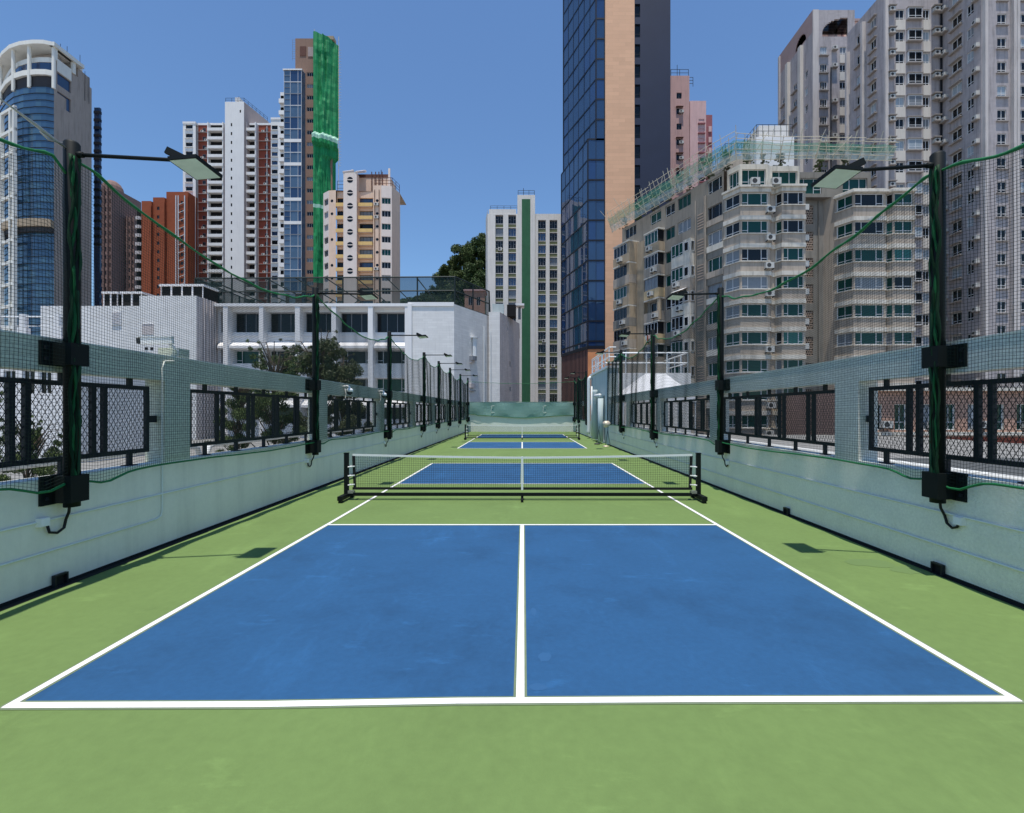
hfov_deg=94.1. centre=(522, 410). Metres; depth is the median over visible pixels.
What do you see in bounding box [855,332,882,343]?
window
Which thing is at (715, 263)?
window
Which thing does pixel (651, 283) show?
window
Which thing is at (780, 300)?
safety net
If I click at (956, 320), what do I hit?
window
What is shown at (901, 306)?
window
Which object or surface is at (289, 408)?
window
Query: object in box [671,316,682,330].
window
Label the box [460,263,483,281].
hill tree
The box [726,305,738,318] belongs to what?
window
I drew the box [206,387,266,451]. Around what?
feathery tree
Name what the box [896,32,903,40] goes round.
window
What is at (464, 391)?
safety net
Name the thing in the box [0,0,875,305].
sky
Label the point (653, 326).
window
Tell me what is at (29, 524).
conduit pipe
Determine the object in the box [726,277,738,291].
window
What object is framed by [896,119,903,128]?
window
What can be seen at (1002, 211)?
window
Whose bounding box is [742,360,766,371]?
window
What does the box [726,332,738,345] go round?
window
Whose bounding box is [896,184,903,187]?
window
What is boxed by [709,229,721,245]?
window
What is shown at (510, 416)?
back wall
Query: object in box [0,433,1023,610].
gutter strip
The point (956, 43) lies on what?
window
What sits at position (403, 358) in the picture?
window
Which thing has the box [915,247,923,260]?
bay window
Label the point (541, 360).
window
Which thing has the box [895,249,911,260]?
window
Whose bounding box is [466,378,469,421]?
net post
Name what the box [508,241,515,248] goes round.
window
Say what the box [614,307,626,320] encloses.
window
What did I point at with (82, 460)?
ledge pipe
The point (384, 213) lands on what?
window
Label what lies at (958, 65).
window
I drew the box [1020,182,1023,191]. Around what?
window
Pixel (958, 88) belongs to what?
window
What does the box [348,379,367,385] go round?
window
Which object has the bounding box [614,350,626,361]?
window
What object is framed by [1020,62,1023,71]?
window
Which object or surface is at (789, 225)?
window
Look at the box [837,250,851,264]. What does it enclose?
window
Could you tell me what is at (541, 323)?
window
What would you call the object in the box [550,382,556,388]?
window
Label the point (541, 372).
window
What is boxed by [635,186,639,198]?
window
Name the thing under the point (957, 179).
window
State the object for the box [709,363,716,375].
window
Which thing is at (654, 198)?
rooftop plant
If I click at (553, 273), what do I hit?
window
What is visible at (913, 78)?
bay window
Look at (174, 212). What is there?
brick tower
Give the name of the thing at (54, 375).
terrace house
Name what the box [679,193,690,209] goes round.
window
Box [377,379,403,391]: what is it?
window
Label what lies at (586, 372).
light post
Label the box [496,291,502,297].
window
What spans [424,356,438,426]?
safety net
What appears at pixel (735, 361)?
window
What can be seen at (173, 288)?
annex block
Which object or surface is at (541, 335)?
window
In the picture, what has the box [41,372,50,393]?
window
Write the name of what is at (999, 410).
window
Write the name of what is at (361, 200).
window
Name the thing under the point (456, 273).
hill tree
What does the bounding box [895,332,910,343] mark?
window
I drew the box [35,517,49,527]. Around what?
junction box
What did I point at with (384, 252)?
window
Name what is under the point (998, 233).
window
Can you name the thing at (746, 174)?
window
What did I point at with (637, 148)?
window
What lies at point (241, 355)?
window
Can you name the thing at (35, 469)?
leafy shrub
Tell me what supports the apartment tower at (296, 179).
on the city ground
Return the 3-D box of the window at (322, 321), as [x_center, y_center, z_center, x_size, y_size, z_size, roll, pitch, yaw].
[-25.568,-11.165,60.795,3.880,2.517,0.050,0,0,0]
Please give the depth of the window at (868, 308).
50.38 m
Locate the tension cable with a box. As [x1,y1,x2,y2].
[0,98,65,148]
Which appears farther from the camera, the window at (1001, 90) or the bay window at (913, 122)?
the bay window at (913, 122)
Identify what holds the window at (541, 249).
in the housing block at (523, 254)
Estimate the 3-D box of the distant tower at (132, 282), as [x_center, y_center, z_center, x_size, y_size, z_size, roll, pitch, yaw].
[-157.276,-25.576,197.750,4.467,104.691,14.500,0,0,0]
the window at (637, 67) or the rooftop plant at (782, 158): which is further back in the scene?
the window at (637, 67)
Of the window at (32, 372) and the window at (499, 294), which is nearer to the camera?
the window at (32, 372)
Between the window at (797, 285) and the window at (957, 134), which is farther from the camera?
the window at (957, 134)
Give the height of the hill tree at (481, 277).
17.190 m
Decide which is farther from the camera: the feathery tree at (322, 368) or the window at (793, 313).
the window at (793, 313)
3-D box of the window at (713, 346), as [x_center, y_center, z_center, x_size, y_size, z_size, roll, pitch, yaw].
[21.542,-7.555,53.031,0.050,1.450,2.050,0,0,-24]
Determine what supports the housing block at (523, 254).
on the city ground
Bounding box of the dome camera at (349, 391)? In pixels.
[343,385,352,399]
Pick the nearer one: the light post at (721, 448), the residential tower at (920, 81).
the light post at (721, 448)
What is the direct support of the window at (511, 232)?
in the housing block at (523, 254)
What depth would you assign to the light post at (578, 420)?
37.23 m
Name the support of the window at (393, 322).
in the school building at (483, 347)
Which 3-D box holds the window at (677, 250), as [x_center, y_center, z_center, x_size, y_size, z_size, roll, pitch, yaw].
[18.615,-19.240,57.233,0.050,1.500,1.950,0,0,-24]
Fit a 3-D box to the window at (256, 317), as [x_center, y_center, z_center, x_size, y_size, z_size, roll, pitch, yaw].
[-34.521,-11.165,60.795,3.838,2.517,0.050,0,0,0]
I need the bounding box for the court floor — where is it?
[0,432,1023,812]
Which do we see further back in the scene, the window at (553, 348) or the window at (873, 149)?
the window at (553, 348)
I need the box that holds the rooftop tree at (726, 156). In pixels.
[719,147,732,170]
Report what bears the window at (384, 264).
in the apartment tower at (367, 230)
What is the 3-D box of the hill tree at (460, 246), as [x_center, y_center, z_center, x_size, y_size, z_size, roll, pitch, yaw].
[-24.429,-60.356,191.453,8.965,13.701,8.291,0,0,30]
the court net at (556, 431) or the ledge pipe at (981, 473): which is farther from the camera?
the court net at (556, 431)
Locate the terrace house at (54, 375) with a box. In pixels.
[0,314,144,462]
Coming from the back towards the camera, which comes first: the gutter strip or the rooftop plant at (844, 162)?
the rooftop plant at (844, 162)
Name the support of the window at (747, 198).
in the apartment building at (737, 229)
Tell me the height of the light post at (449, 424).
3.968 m
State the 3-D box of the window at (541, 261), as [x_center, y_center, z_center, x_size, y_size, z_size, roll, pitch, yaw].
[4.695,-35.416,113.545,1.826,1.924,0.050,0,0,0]
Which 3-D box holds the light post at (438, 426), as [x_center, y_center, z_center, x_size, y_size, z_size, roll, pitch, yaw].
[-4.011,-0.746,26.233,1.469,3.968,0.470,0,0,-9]
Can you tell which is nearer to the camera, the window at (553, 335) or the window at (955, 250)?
the window at (955, 250)
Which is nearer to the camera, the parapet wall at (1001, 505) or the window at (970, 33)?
the parapet wall at (1001, 505)
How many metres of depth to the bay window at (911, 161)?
62.20 m
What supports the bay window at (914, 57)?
in the residential tower at (920, 81)
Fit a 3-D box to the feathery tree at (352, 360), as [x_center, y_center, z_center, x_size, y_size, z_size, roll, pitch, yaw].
[-8.545,0.210,23.488,3.852,6.747,3.239,0,0,24]
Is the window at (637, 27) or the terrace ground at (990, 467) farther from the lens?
the window at (637, 27)
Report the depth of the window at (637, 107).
94.31 m
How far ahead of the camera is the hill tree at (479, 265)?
176.91 m
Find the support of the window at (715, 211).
in the apartment building at (737, 229)
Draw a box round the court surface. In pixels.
[25,434,999,700]
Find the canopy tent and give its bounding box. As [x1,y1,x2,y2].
[623,374,695,431]
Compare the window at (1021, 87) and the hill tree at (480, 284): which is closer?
the window at (1021, 87)
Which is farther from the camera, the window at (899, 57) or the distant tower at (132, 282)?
the distant tower at (132, 282)
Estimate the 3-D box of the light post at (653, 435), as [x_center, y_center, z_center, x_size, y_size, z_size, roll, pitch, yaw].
[3.932,-0.746,16.186,1.301,3.968,0.475,0,0,10]
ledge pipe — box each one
[0,420,435,471]
[623,424,1023,480]
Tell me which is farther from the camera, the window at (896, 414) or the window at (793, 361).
the window at (793, 361)
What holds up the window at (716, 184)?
in the apartment building at (737, 229)
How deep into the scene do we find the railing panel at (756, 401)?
8.43 m
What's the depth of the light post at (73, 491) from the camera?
4.78 m
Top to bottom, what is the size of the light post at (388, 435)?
3.968 m
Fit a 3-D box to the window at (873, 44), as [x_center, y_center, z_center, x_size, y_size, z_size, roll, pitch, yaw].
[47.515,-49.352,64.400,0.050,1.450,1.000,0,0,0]
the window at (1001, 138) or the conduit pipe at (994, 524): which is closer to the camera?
the conduit pipe at (994, 524)
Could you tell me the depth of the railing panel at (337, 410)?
13.26 m
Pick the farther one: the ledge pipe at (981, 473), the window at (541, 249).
the window at (541, 249)
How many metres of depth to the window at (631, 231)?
66.96 m
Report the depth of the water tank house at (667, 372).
40.05 m
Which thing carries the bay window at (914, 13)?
in the residential tower at (920, 81)
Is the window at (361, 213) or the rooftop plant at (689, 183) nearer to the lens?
the rooftop plant at (689, 183)
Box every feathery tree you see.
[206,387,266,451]
[224,339,306,446]
[278,329,364,436]
[305,352,371,435]
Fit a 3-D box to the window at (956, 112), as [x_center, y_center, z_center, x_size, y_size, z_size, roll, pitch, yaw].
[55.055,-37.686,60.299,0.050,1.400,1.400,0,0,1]
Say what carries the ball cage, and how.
on the school building at (483, 347)
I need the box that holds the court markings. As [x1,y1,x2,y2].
[1,434,1021,707]
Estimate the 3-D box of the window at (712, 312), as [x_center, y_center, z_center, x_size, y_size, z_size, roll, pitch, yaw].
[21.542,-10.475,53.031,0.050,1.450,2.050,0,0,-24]
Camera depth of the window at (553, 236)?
113.57 m
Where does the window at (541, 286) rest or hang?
in the housing block at (523, 254)
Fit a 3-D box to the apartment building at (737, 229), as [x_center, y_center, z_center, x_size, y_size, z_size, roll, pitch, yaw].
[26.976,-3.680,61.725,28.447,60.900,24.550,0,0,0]
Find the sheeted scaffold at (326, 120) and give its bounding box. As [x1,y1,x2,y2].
[312,29,340,276]
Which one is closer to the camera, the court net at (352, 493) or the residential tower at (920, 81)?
the court net at (352, 493)
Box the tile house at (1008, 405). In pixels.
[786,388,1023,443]
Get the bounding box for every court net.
[337,452,707,503]
[464,424,579,439]
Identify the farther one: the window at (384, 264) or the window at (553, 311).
the window at (553, 311)
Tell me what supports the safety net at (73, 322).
attached to the light post at (73, 491)
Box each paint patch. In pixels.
[529,608,550,690]
[845,559,923,573]
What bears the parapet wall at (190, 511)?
on the court floor
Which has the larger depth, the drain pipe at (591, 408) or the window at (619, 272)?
the window at (619, 272)
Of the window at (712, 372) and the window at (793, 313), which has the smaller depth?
the window at (793, 313)
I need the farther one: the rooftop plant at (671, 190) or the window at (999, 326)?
the rooftop plant at (671, 190)
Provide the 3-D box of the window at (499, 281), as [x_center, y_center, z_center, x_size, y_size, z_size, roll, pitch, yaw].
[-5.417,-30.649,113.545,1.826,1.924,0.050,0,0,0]
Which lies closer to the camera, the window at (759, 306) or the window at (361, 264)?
the window at (759, 306)
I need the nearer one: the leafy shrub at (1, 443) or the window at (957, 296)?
the leafy shrub at (1, 443)
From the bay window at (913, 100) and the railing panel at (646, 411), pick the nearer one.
the railing panel at (646, 411)
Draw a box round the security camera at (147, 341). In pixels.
[136,336,178,355]
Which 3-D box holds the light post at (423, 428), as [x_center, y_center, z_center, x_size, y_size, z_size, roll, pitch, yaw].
[-4.011,-0.746,22.333,1.469,3.968,0.470,0,0,-9]
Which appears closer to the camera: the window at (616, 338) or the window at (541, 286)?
the window at (616, 338)
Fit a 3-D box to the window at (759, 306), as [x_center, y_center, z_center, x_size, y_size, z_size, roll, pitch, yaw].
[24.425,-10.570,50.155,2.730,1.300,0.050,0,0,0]
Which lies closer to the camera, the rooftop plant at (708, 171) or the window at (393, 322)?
the rooftop plant at (708, 171)
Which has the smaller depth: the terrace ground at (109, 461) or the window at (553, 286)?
the terrace ground at (109, 461)
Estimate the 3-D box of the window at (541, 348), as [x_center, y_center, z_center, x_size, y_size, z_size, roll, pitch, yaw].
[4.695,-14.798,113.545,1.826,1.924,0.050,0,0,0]
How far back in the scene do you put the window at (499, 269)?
113.57 m
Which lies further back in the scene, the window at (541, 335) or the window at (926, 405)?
the window at (541, 335)
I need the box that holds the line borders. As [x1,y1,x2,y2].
[0,434,1023,709]
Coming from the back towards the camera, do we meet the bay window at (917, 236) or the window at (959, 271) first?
the bay window at (917, 236)
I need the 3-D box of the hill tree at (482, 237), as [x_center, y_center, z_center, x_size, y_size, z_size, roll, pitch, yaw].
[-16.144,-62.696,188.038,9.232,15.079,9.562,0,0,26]
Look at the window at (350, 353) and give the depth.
60.82 m
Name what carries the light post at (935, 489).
attached to the parapet wall at (1001, 505)
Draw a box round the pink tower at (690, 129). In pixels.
[670,69,711,200]
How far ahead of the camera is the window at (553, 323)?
113.57 m
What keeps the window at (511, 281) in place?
in the housing block at (523, 254)
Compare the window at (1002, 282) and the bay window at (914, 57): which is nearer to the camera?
the window at (1002, 282)
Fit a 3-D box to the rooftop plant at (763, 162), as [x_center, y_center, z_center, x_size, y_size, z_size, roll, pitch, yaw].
[26.539,-27.254,52.502,1.121,2.335,1.333,0,0,12]
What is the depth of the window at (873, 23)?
64.52 m
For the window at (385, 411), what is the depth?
60.82 m
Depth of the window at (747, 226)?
50.19 m
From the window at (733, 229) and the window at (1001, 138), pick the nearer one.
the window at (733, 229)
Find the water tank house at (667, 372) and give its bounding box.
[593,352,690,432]
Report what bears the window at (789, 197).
in the apartment building at (737, 229)
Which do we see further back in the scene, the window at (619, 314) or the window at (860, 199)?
the window at (619, 314)
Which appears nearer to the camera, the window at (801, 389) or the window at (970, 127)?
the window at (801, 389)
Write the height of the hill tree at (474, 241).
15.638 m
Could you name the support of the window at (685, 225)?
in the apartment building at (737, 229)
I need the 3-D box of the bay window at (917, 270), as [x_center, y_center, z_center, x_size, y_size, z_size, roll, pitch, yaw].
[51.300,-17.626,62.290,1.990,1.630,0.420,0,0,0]
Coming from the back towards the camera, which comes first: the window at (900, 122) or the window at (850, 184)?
the window at (900, 122)
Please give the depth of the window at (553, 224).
113.57 m
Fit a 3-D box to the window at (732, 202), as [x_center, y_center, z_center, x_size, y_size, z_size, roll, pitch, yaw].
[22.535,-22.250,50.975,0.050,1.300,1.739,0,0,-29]
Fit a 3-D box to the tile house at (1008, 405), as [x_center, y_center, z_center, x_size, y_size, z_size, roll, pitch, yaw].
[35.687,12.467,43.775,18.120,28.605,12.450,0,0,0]
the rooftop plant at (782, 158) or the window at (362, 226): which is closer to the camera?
the rooftop plant at (782, 158)
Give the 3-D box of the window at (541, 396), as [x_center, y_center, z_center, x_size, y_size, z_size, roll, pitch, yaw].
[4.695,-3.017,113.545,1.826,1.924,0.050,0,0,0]
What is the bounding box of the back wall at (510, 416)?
[466,402,574,431]
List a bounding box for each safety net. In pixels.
[0,138,68,493]
[67,153,315,482]
[315,294,388,443]
[389,336,423,431]
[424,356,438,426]
[439,364,449,423]
[450,372,459,421]
[461,379,467,419]
[469,381,573,401]
[574,378,577,419]
[579,373,585,420]
[607,353,620,425]
[620,334,651,432]
[653,294,720,444]
[722,164,941,479]
[942,143,1023,490]
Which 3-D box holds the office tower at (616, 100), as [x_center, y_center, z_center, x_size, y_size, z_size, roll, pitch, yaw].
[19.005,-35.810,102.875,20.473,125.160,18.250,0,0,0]
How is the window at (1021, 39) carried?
in the residential tower at (920, 81)
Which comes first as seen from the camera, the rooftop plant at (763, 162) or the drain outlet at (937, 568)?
the drain outlet at (937, 568)
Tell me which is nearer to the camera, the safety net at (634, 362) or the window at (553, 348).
the safety net at (634, 362)
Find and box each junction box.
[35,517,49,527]
[953,516,965,525]
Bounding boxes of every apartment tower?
[183,97,279,419]
[279,38,332,276]
[323,168,405,419]
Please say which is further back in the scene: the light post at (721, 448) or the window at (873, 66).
the window at (873, 66)
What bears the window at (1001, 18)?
in the residential tower at (920, 81)
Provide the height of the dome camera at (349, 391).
0.402 m
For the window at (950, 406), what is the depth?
38.17 m
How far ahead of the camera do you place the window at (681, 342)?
57.38 m
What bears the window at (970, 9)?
in the residential tower at (920, 81)
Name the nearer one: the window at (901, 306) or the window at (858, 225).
the window at (901, 306)
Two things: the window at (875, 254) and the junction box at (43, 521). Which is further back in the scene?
the window at (875, 254)
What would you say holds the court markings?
on the court surface
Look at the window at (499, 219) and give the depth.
113.57 m
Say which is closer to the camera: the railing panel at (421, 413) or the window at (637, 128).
the railing panel at (421, 413)
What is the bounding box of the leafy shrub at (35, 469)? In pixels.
[0,412,62,481]
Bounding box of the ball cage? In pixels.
[194,276,490,315]
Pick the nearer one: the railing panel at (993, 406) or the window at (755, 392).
the railing panel at (993, 406)
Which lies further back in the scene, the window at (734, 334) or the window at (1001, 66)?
the window at (1001, 66)
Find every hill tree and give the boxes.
[432,265,449,275]
[440,255,462,273]
[449,269,467,278]
[450,244,463,268]
[451,243,478,268]
[458,236,485,265]
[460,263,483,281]
[463,260,483,273]
[468,271,485,288]
[473,280,484,287]
[477,233,485,269]
[477,246,485,270]
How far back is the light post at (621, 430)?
21.15 m
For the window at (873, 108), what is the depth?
64.52 m
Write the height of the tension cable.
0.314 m
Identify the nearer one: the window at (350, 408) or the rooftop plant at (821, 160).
the rooftop plant at (821, 160)
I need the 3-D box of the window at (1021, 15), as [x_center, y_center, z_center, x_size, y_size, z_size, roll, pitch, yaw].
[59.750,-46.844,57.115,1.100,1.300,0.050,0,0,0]
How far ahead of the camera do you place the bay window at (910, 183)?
62.20 m
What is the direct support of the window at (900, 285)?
in the apartment building at (737, 229)
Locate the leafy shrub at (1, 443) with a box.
[0,386,30,477]
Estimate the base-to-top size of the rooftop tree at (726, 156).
2.898 m
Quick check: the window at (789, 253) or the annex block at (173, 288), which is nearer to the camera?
the window at (789, 253)
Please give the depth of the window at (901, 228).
50.23 m
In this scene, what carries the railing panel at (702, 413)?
on the parapet wall at (1001, 505)
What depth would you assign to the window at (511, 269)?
113.57 m
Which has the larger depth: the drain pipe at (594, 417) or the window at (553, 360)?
the window at (553, 360)
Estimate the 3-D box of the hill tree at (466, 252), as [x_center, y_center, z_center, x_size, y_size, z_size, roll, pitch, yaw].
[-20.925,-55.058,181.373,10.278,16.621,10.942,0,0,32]
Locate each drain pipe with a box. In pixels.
[587,376,591,433]
[591,386,592,434]
[592,390,597,438]
[598,398,602,441]
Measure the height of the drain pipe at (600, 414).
2.350 m
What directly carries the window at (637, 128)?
in the office tower at (616, 100)
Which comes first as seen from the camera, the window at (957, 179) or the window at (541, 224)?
the window at (957, 179)
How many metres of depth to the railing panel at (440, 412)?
29.00 m
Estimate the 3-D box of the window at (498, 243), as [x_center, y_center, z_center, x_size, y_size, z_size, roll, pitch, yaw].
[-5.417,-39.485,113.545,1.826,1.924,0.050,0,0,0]
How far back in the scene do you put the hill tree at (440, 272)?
187.73 m
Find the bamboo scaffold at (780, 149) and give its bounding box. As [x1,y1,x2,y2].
[600,125,898,232]
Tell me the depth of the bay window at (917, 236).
62.20 m
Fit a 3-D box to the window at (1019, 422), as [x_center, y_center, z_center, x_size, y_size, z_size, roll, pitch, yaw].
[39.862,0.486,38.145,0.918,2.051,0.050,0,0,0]
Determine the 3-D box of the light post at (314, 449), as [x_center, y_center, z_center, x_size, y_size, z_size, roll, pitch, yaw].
[-4.011,-0.746,10.673,1.469,3.968,0.470,0,0,-9]
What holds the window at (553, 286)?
in the housing block at (523, 254)
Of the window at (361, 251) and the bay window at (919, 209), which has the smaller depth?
the bay window at (919, 209)
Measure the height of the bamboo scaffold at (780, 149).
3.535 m
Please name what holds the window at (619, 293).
in the apartment building at (737, 229)
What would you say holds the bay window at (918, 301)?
in the residential tower at (920, 81)
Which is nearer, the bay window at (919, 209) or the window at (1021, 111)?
the window at (1021, 111)
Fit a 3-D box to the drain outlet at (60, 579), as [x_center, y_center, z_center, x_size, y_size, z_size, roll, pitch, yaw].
[-4.669,1.708,4.820,0.038,0.125,0.140,0,0,0]
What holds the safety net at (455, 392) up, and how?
attached to the light post at (449, 424)
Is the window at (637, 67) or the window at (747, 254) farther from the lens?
the window at (637, 67)
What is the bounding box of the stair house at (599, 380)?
[590,347,618,443]
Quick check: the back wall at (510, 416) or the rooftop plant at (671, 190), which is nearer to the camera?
the back wall at (510, 416)
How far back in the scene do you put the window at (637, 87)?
94.31 m
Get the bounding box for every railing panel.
[0,372,156,474]
[190,384,311,454]
[327,395,376,437]
[384,400,409,429]
[416,403,430,425]
[435,404,445,421]
[631,399,655,428]
[664,395,709,437]
[724,385,834,454]
[866,374,1023,483]
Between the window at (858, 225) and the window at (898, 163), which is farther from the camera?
the window at (898, 163)
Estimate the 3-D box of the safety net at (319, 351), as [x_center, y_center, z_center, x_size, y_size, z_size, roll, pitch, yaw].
[-4.549,-0.920,13.418,0.140,3.376,5.970,0,0,0]
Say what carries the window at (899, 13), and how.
in the residential tower at (920, 81)
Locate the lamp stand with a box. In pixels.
[602,421,610,446]
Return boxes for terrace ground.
[0,438,307,479]
[709,435,1023,476]
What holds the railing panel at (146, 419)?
on the parapet wall at (190, 511)
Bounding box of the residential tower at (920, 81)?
[778,0,1023,387]
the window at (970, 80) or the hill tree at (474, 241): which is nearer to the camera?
the window at (970, 80)
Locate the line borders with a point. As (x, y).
(514, 666)
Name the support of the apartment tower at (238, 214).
on the city ground
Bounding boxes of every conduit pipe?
[0,360,174,566]
[0,425,458,531]
[611,432,1023,532]
[611,439,1023,572]
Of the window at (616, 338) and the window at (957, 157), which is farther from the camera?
the window at (616, 338)
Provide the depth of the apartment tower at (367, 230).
106.15 m
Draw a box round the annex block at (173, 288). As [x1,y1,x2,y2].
[41,284,218,439]
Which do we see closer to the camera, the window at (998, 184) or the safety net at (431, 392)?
the safety net at (431, 392)
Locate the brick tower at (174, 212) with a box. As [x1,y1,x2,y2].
[135,192,197,295]
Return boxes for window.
[5,370,15,393]
[24,371,34,393]
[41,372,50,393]
[236,313,258,331]
[236,351,258,362]
[271,313,294,331]
[271,408,291,415]
[306,313,330,331]
[342,313,367,331]
[343,351,367,362]
[345,408,366,418]
[347,268,352,273]
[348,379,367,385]
[360,199,372,202]
[360,212,372,215]
[360,224,372,228]
[360,237,372,241]
[360,250,372,254]
[360,263,372,267]
[377,313,404,331]
[377,351,404,362]
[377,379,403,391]
[382,198,390,203]
[382,211,390,216]
[382,224,390,229]
[382,237,390,242]
[382,249,390,255]
[382,262,390,267]
[384,408,403,418]
[496,216,502,223]
[496,229,502,235]
[496,241,502,248]
[496,253,502,260]
[496,266,502,272]
[496,278,502,285]
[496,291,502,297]
[508,216,515,223]
[508,229,515,235]
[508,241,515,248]
[508,253,515,260]
[508,266,515,272]
[508,278,515,285]
[508,291,515,297]
[538,221,545,227]
[538,233,545,240]
[538,246,545,252]
[538,258,545,265]
[538,270,545,277]
[538,283,545,289]
[538,295,545,302]
[538,308,545,314]
[538,320,545,327]
[538,332,545,339]
[538,345,545,351]
[538,357,545,364]
[538,369,545,376]
[538,382,545,388]
[539,394,545,401]
[550,221,556,227]
[550,233,556,240]
[550,246,556,252]
[550,258,556,265]
[550,270,556,277]
[550,283,556,289]
[550,295,556,302]
[550,308,556,314]
[550,320,556,327]
[550,332,556,339]
[550,345,556,351]
[550,357,556,364]
[550,369,556,376]
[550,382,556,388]
[550,394,556,401]
[614,243,626,258]
[614,264,626,279]
[614,286,626,300]
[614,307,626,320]
[614,328,626,341]
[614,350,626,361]
[626,224,635,238]
[635,5,639,16]
[635,25,639,36]
[635,45,639,57]
[635,65,639,77]
[635,85,639,97]
[635,105,639,117]
[635,126,639,137]
[635,146,639,157]
[635,166,639,177]
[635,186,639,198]
[645,229,657,246]
[645,252,657,268]
[645,276,657,291]
[645,322,657,335]
[671,242,682,258]
[671,267,682,282]
[671,298,682,306]
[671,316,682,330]
[671,341,682,354]
[671,366,679,372]
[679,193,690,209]
[679,217,690,233]
[709,176,721,193]
[709,202,721,219]
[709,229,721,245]
[709,255,721,271]
[709,282,721,297]
[709,336,716,349]
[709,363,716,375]
[710,310,716,323]
[726,194,738,210]
[726,222,738,237]
[726,249,738,264]
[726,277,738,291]
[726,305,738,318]
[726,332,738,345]
[726,360,738,372]
[730,171,738,188]
[742,170,764,183]
[742,193,766,204]
[742,221,766,232]
[742,249,766,260]
[742,276,766,287]
[742,304,766,315]
[742,332,766,343]
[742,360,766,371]
[742,391,766,399]
[772,172,796,186]
[784,192,802,203]
[784,220,802,231]
[784,248,802,259]
[784,276,802,287]
[784,304,802,315]
[784,332,802,343]
[784,360,802,367]
[784,387,802,392]
[799,179,820,193]
[837,195,851,210]
[837,222,851,237]
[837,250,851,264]
[843,179,865,191]
[855,194,882,205]
[855,222,882,232]
[855,249,882,260]
[855,277,882,288]
[855,305,882,316]
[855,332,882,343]
[871,17,875,28]
[871,38,875,49]
[871,60,875,71]
[871,81,875,92]
[871,102,875,113]
[871,123,875,134]
[871,145,875,156]
[895,193,911,204]
[895,221,911,232]
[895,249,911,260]
[895,277,911,288]
[895,304,911,315]
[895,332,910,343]
[895,404,904,429]
[896,10,903,18]
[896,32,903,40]
[896,54,903,62]
[896,75,903,84]
[896,97,903,106]
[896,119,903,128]
[896,141,903,150]
[896,162,903,171]
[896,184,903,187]
[906,6,923,20]
[906,28,923,42]
[906,50,923,64]
[906,72,923,85]
[906,94,923,107]
[906,116,923,129]
[906,138,923,151]
[906,159,923,173]
[906,181,923,194]
[915,203,923,216]
[915,225,923,238]
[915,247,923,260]
[915,269,923,282]
[915,291,923,303]
[915,313,923,325]
[915,335,923,346]
[924,404,928,429]
[946,404,953,429]
[952,12,961,28]
[952,35,961,50]
[952,58,961,73]
[952,81,961,96]
[952,104,961,119]
[952,127,961,141]
[952,150,961,163]
[952,173,961,187]
[952,198,961,210]
[952,220,961,232]
[952,243,961,255]
[952,266,961,278]
[952,289,961,301]
[952,312,961,323]
[952,335,961,340]
[967,4,973,16]
[967,27,973,40]
[967,51,973,63]
[967,75,973,87]
[967,99,973,110]
[967,122,973,133]
[967,146,973,157]
[968,404,972,429]
[997,14,1005,23]
[997,38,1005,47]
[997,62,1005,71]
[997,86,1005,95]
[997,110,1005,119]
[997,134,1005,143]
[997,158,1005,167]
[997,182,1005,191]
[997,206,1005,215]
[997,230,1005,239]
[997,254,1005,263]
[997,278,1005,287]
[997,302,1005,311]
[997,325,1005,333]
[997,373,1005,383]
[997,404,1001,429]
[1017,404,1023,429]
[1020,14,1023,23]
[1020,38,1023,47]
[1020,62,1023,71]
[1020,86,1023,95]
[1020,110,1023,119]
[1020,134,1023,143]
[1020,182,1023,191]
[1020,254,1023,263]
[1020,278,1023,287]
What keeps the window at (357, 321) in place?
in the school building at (483, 347)
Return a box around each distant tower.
[101,180,140,305]
[125,216,136,290]
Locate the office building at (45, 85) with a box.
[0,40,101,335]
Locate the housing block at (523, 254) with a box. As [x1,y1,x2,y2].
[486,188,560,401]
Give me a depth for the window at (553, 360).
113.57 m
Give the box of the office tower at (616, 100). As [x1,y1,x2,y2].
[561,0,669,417]
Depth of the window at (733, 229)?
51.05 m
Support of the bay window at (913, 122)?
in the residential tower at (920, 81)
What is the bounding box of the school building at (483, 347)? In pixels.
[214,302,523,437]
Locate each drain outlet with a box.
[52,571,68,587]
[783,507,789,515]
[930,561,944,576]
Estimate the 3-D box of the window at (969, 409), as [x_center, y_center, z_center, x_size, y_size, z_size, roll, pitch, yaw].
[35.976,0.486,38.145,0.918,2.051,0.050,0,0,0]
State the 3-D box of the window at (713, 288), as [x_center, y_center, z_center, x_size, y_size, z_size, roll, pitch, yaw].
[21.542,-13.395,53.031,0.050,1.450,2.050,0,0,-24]
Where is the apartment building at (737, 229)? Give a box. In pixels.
[613,124,916,434]
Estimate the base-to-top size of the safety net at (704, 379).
3.342 m
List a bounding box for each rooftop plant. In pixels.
[634,199,646,220]
[651,193,658,210]
[665,185,676,201]
[685,176,694,191]
[702,156,714,178]
[743,148,754,163]
[759,152,769,163]
[773,152,785,165]
[813,153,826,171]
[841,157,848,164]
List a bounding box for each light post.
[38,139,222,533]
[305,287,377,466]
[384,331,427,446]
[420,352,451,436]
[436,361,462,432]
[447,368,470,429]
[458,374,476,426]
[565,376,579,422]
[570,371,587,424]
[595,349,624,438]
[618,330,657,447]
[666,287,730,466]
[811,150,967,528]
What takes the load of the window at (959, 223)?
in the residential tower at (920, 81)
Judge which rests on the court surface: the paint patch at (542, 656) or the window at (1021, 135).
the paint patch at (542, 656)
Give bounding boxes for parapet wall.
[0,329,466,606]
[575,330,1023,606]
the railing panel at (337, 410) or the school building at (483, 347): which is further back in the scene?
the school building at (483, 347)
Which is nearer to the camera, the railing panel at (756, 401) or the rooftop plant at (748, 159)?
the railing panel at (756, 401)
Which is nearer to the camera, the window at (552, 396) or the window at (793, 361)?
the window at (793, 361)
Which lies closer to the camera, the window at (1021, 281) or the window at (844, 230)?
the window at (844, 230)

